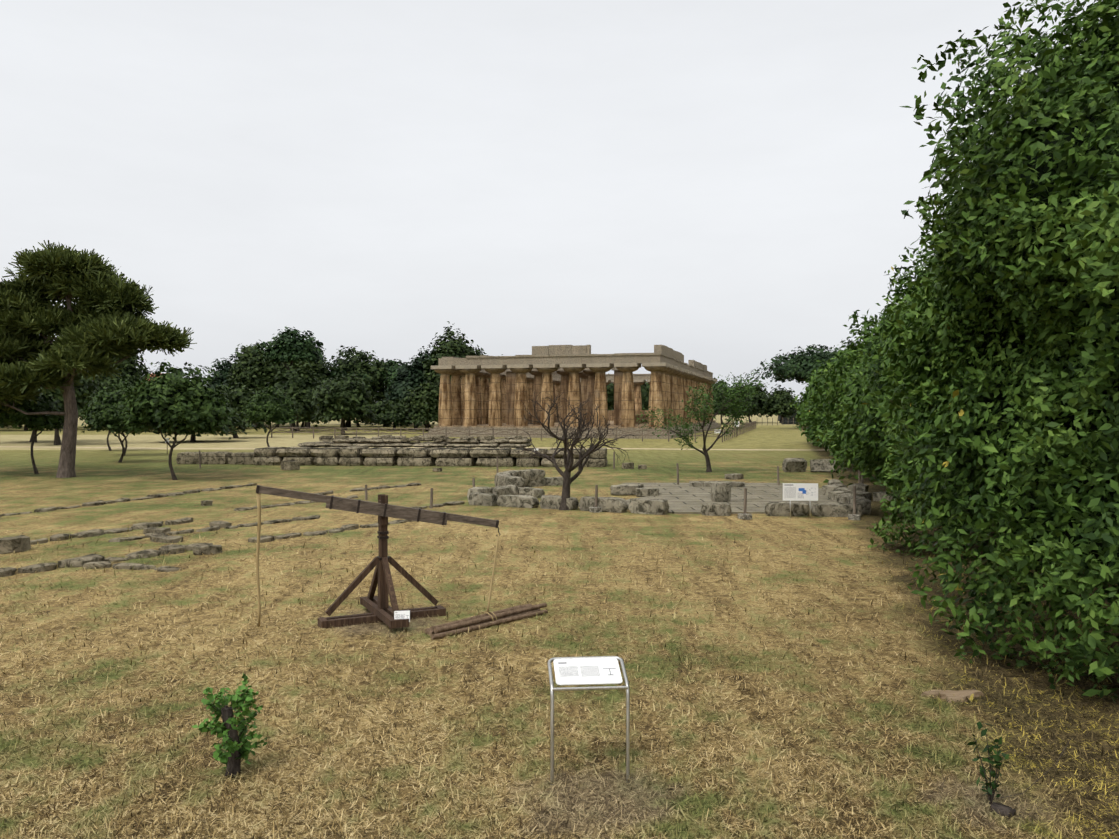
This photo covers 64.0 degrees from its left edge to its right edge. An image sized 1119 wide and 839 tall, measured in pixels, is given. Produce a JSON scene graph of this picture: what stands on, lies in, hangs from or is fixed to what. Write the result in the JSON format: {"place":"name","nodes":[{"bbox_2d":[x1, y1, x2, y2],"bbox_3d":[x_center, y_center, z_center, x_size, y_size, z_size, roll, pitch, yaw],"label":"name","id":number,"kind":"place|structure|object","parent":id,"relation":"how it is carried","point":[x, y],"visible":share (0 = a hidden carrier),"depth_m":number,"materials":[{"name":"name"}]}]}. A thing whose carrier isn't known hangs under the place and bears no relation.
{"place":"outdoors","nodes":[
{"label":"outdoors","id":0,"kind":"place"},
{"bbox_2d":[204,346,433,404],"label":"tree leaves","id":1,"kind":"object","parent":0,"point":[408,378],"visible":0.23,"depth_m":129.16,"materials":[{"name":"green plant"}]},
{"bbox_2d":[256,485,500,559],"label":"metal bands","id":2,"kind":"object","parent":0,"point":[358,506],"visible":0.81,"depth_m":12.83,"materials":[{"name":"black metal"}]},
{"bbox_2d":[0,446,828,450],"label":"dirt path","id":3,"kind":"structure","parent":0,"point":[423,447],"depth_m":67.90,"materials":[{"name":"beige soil"}]},
{"bbox_2d":[256,327,844,386],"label":"tree leaves","id":4,"kind":"object","parent":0,"point":[277,347],"visible":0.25,"depth_m":125.45,"materials":[{"name":"plant"}]},
{"bbox_2d":[0,0,1117,401],"label":"sky","id":5,"kind":"structure","parent":0,"point":[722,185],"materials":[{"name":"white"}]},
{"bbox_2d":[0,413,1118,838],"bbox_3d":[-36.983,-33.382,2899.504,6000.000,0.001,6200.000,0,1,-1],"label":"ground","id":6,"kind":"structure","parent":0,"point":[142,469],"depth_m":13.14,"materials":[{"name":"beige plant"}]},
{"bbox_2d":[0,355,41,416],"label":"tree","id":7,"kind":"object","parent":6,"relation":"on","point":[9,361],"visible":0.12,"depth_m":40.34,"materials":[{"name":"green plant"}]},
{"bbox_2d":[14,400,42,415],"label":"slim tree","id":8,"kind":"object","parent":7,"relation":"on","point":[26,408],"visible":0.04,"depth_m":40.95,"materials":[{"name":"green plant"}]},
{"bbox_2d":[0,390,64,473],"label":"slim tree","id":9,"kind":"object","parent":6,"relation":"on","point":[31,422],"depth_m":40.95,"materials":[{"name":"green plant"}]},
{"bbox_2d":[38,415,61,424],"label":"slim tree","id":10,"kind":"object","parent":9,"relation":"on","point":[59,419],"visible":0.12,"depth_m":41.37,"materials":[{"name":"green plant"}]},
{"bbox_2d":[79,392,112,450],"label":"tree","id":11,"kind":"object","parent":6,"relation":"on","point":[83,415],"depth_m":63.98,"materials":[{"name":"green plant"}]},
{"bbox_2d":[0,240,196,477],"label":"pine tree","id":12,"kind":"object","parent":6,"relation":"on","point":[116,325],"depth_m":38.79,"materials":[{"name":"green plant"}]},
{"bbox_2d":[85,376,133,455],"bbox_3d":[-28.112,-0.166,57.533,4.784,5.268,4.544,0,1,-1],"label":"tree","id":13,"kind":"object","parent":6,"relation":"on","point":[117,385],"depth_m":57.23,"materials":[{"name":"green plant"}]},
{"bbox_2d":[81,387,152,462],"bbox_3d":[-24.862,0.274,50.487,4.159,4.569,3.805,0,1,-1],"label":"tree","id":14,"kind":"object","parent":6,"relation":"on","point":[98,415],"depth_m":49.54,"materials":[{"name":"green plant"}]},
{"bbox_2d":[118,359,235,479],"bbox_3d":[-16.281,0.060,38.370,5.276,5.292,4.753,0,1,-1],"label":"tree","id":15,"kind":"object","parent":6,"relation":"on","point":[209,402],"depth_m":37.24,"materials":[{"name":"green plant"}]},
{"bbox_2d":[146,381,200,413],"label":"tree","id":16,"kind":"object","parent":15,"relation":"attached to","point":[171,396],"visible":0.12,"depth_m":37.11,"materials":[{"name":"green plant"}]},
{"bbox_2d":[181,407,216,430],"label":"tree","id":17,"kind":"object","parent":15,"relation":"attached to","point":[215,418],"visible":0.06,"depth_m":37.76,"materials":[{"name":"green plant"}]},
{"bbox_2d":[192,673,267,777],"bbox_3d":[-2.760,2.590,7.442,0.612,0.870,0.462,-1,1,-44],"label":"sprouting stump","id":18,"kind":"object","parent":6,"relation":"on","point":[220,755],"depth_m":7.40,"materials":[{"name":"green plant"}]},
{"bbox_2d":[0,483,463,576],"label":"stone foundations","id":19,"kind":"object","parent":6,"relation":"on","point":[23,543],"visible":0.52,"depth_m":20.89,"materials":[{"name":"stone"}]},
{"bbox_2d":[241,384,299,446],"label":"tree","id":20,"kind":"object","parent":6,"relation":"on","point":[286,408],"depth_m":64.81,"materials":[{"name":"green plant"}]},
{"bbox_2d":[318,494,445,628],"bbox_3d":[-2.542,1.990,12.895,1.426,1.811,1.499,0,1,21],"label":"wooden stand","id":21,"kind":"object","parent":6,"relation":"on","point":[380,608],"visible":0.96,"depth_m":12.82,"materials":[{"name":"brown wood"}]},
{"bbox_2d":[259,486,495,526],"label":"crane beam","id":22,"kind":"structure","parent":21,"relation":"on","point":[376,508],"depth_m":12.75,"materials":[{"name":"brown wood"}]},
{"bbox_2d":[256,493,498,626],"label":"crane ropes","id":23,"kind":"object","parent":22,"relation":"hanging from","point":[258,548],"visible":0.77,"depth_m":12.49,"materials":[{"name":"beige fabric"}]},
{"bbox_2d":[394,610,409,621],"bbox_3d":[-2.147,2.683,12.205,0.210,0.143,0.057,0,1,-9],"label":"small sign","id":24,"kind":"object","parent":6,"relation":"on","point":[401,614],"visible":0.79,"depth_m":12.21,"materials":[{"name":"white metal"}]},
{"bbox_2d":[0,321,808,439],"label":"tree leaves","id":25,"kind":"object","parent":6,"relation":"on","point":[319,390],"visible":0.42,"depth_m":121.57,"materials":[{"name":"green plant"}]},
{"bbox_2d":[176,435,646,471],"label":"stone ruins","id":26,"kind":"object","parent":6,"relation":"on","point":[342,450],"depth_m":47.79,"materials":[{"name":"grey stone"}]},
{"bbox_2d":[18,340,825,444],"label":"trees","id":27,"kind":"object","parent":6,"relation":"on","point":[57,440],"depth_m":125.38,"materials":[{"name":"green plant"}]},
{"bbox_2d":[425,603,547,639],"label":"wooden beams","id":28,"kind":"structure","parent":6,"relation":"on","point":[515,613],"depth_m":12.54,"materials":[{"name":"brown wood"}]},
{"bbox_2d":[271,421,755,441],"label":"temple handrail fence","id":29,"kind":"object","parent":6,"relation":"on","point":[750,426],"visible":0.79,"depth_m":87.58,"materials":[{"name":"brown wood"}]},
{"bbox_2d":[199,450,863,514],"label":"fence posts","id":30,"kind":"object","parent":6,"relation":"on","point":[677,465],"visible":0.69,"depth_m":27.31,"materials":[{"name":"brown wood"}]},
{"bbox_2d":[424,345,720,438],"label":"temple","id":31,"kind":"structure","parent":6,"relation":"on","point":[470,399],"depth_m":95.30,"materials":[{"name":"stone"}]},
{"bbox_2d":[512,390,638,509],"bbox_3d":[0.496,0.968,26.723,3.866,3.741,3.008,0,1,-1],"label":"bare tree","id":32,"kind":"object","parent":6,"relation":"on","point":[568,479],"visible":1,"depth_m":26.80,"materials":[{"name":"brown plant"}]},
{"bbox_2d":[547,656,629,784],"bbox_3d":[0.236,2.525,7.489,0.673,0.976,0.460,0,1,-1],"label":"sign frame","id":33,"kind":"object","parent":6,"relation":"on","point":[553,689],"visible":0.92,"depth_m":7.31,"materials":[{"name":"grey metal"}]},
{"bbox_2d":[553,658,621,684],"bbox_3d":[0.234,2.107,7.492,0.568,0.122,0.378,0,1,-1],"label":"sign panel","id":34,"kind":"object","parent":33,"relation":"on","point":[587,671],"visible":1,"depth_m":7.48,"materials":[{"name":"white plastic"}]},
{"bbox_2d":[467,458,919,516],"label":"stone blocks","id":35,"kind":"structure","parent":6,"relation":"on","point":[512,488],"depth_m":28.07,"materials":[{"name":"grey stone"}]},
{"bbox_2d":[635,369,763,471],"bbox_3d":[6.753,0.088,42.866,6.151,5.099,4.126,0,1,-1],"label":"almond tree","id":36,"kind":"object","parent":6,"relation":"on","point":[749,387],"depth_m":42.52,"materials":[{"name":"green plant"}]},
{"bbox_2d":[610,483,836,513],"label":"ruin paving","id":37,"kind":"structure","parent":6,"relation":"on","point":[684,498],"depth_m":30.16,"materials":[{"name":"grey stone"}]},
{"bbox_2d":[589,507,860,519],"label":"post footings","id":38,"kind":"object","parent":6,"relation":"on","point":[746,516],"visible":0.92,"depth_m":24.59,"materials":[{"name":"stone"}]},
{"bbox_2d":[731,417,798,424],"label":"stake fence","id":39,"kind":"object","parent":6,"relation":"on","point":[767,421],"visible":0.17,"depth_m":160.12,"materials":[{"name":"brown wood"}]},
{"bbox_2d":[778,410,797,420],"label":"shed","id":40,"kind":"structure","parent":6,"relation":"on","point":[784,419],"depth_m":213.17,"materials":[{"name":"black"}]},
{"bbox_2d":[790,501,810,517],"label":"sign posts","id":41,"kind":"object","parent":6,"relation":"on","point":[790,509],"visible":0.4,"depth_m":24.79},
{"bbox_2d":[783,483,817,500],"bbox_3d":[6.667,2.005,24.775,0.960,0.480,0.012,0,1,5],"label":"information sign","id":42,"kind":"object","parent":41,"relation":"on","point":[800,491],"visible":1,"depth_m":24.77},
{"bbox_2d":[790,360,834,446],"bbox_3d":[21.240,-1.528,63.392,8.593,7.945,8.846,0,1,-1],"label":"citrus hedge","id":43,"kind":"object","parent":6,"relation":"on","point":[809,430],"visible":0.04,"depth_m":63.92,"materials":[{"name":"green plant"}]},
{"bbox_2d":[805,353,845,450],"bbox_3d":[19.858,-1.076,56.338,7.957,7.820,8.545,0,1,-1],"label":"citrus hedge","id":44,"kind":"object","parent":6,"relation":"on","point":[812,381],"depth_m":57.93,"materials":[{"name":"green plant"}]},
{"bbox_2d":[807,337,860,461],"bbox_3d":[18.039,-1.209,49.904,7.462,8.325,9.829,0,1,-1],"label":"tree","id":45,"kind":"object","parent":6,"relation":"on","point":[826,372],"depth_m":50.48,"materials":[{"name":"green plant"}]},
{"bbox_2d":[805,327,872,463],"bbox_3d":[16.339,-0.997,43.698,7.668,7.228,8.708,0,1,-1],"label":"tree","id":46,"kind":"object","parent":6,"relation":"on","point":[833,373],"depth_m":44.55,"materials":[{"name":"green plant"}]},
{"bbox_2d":[803,308,885,480],"bbox_3d":[14.909,-1.079,37.513,8.580,7.719,8.669,0,1,-1],"label":"hedge","id":47,"kind":"object","parent":6,"relation":"on","point":[834,387],"depth_m":38.31,"materials":[{"name":"green plant"}]},
{"bbox_2d":[825,254,934,492],"bbox_3d":[12.874,-1.180,30.707,8.074,9.281,7.907,0,1,-1],"label":"hedge","id":48,"kind":"object","parent":6,"relation":"on","point":[857,371],"depth_m":29.78,"materials":[{"name":"green plant"}]},
{"bbox_2d":[813,234,994,521],"bbox_3d":[11.408,-1.313,24.099,8.234,8.480,8.300,0,1,-1],"label":"hedge","id":49,"kind":"object","parent":6,"relation":"on","point":[866,403],"depth_m":24.33,"materials":[{"name":"green plant"}]},
{"bbox_2d":[920,689,983,701],"bbox_3d":[4.170,2.925,9.451,0.732,0.065,0.309,0,1,-1],"label":"flat stone","id":50,"kind":"object","parent":6,"relation":"on","point":[947,695],"visible":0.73,"depth_m":9.45,"materials":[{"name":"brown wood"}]},
{"bbox_2d":[866,184,1056,557],"bbox_3d":[10.394,-1.778,17.683,8.091,10.214,8.372,0,1,-1],"label":"hedge","id":51,"kind":"object","parent":6,"relation":"on","point":[908,515],"depth_m":18.52,"materials":[{"name":"green plant"}]},
{"bbox_2d":[856,0,1118,702],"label":"hedge","id":52,"kind":"object","parent":6,"relation":"on","point":[979,248],"depth_m":10.07,"materials":[{"name":"green plant"}]},
{"bbox_2d":[967,721,1070,819],"bbox_3d":[3.528,2.666,6.913,0.709,0.624,0.385,0,1,-23],"label":"sapling","id":53,"kind":"object","parent":6,"relation":"on","point":[997,758],"depth_m":6.86,"materials":[{"name":"green plant"}]},
{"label":"small tree","id":54,"kind":"object","parent":6,"relation":"on","visible":0},
{"bbox_2d":[260,396,279,416],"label":"tree","id":55,"kind":"object","parent":54,"relation":"on","point":[265,410],"visible":0.08,"depth_m":65.00,"materials":[{"name":"green plant"}]},
{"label":"small sign posts","id":56,"kind":"object","parent":6,"relation":"on","visible":0},
{"bbox_2d":[165,422,738,449],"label":"sign plates","id":57,"kind":"object","parent":56,"relation":"on","point":[167,439],"visible":0.46,"depth_m":84.10,"materials":[{"name":"white"}]},
{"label":"small tree","id":58,"kind":"object","parent":6,"relation":"on","visible":0},
{"bbox_2d":[104,400,122,421],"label":"tree","id":59,"kind":"object","parent":58,"relation":"on","point":[112,404],"visible":0.06,"depth_m":49.74,"materials":[{"name":"green plant"}]},
{"bbox_2d":[781,421,797,423],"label":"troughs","id":60,"kind":"object","parent":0,"point":[786,422],"visible":0.29,"depth_m":169.67,"materials":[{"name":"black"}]}
]}

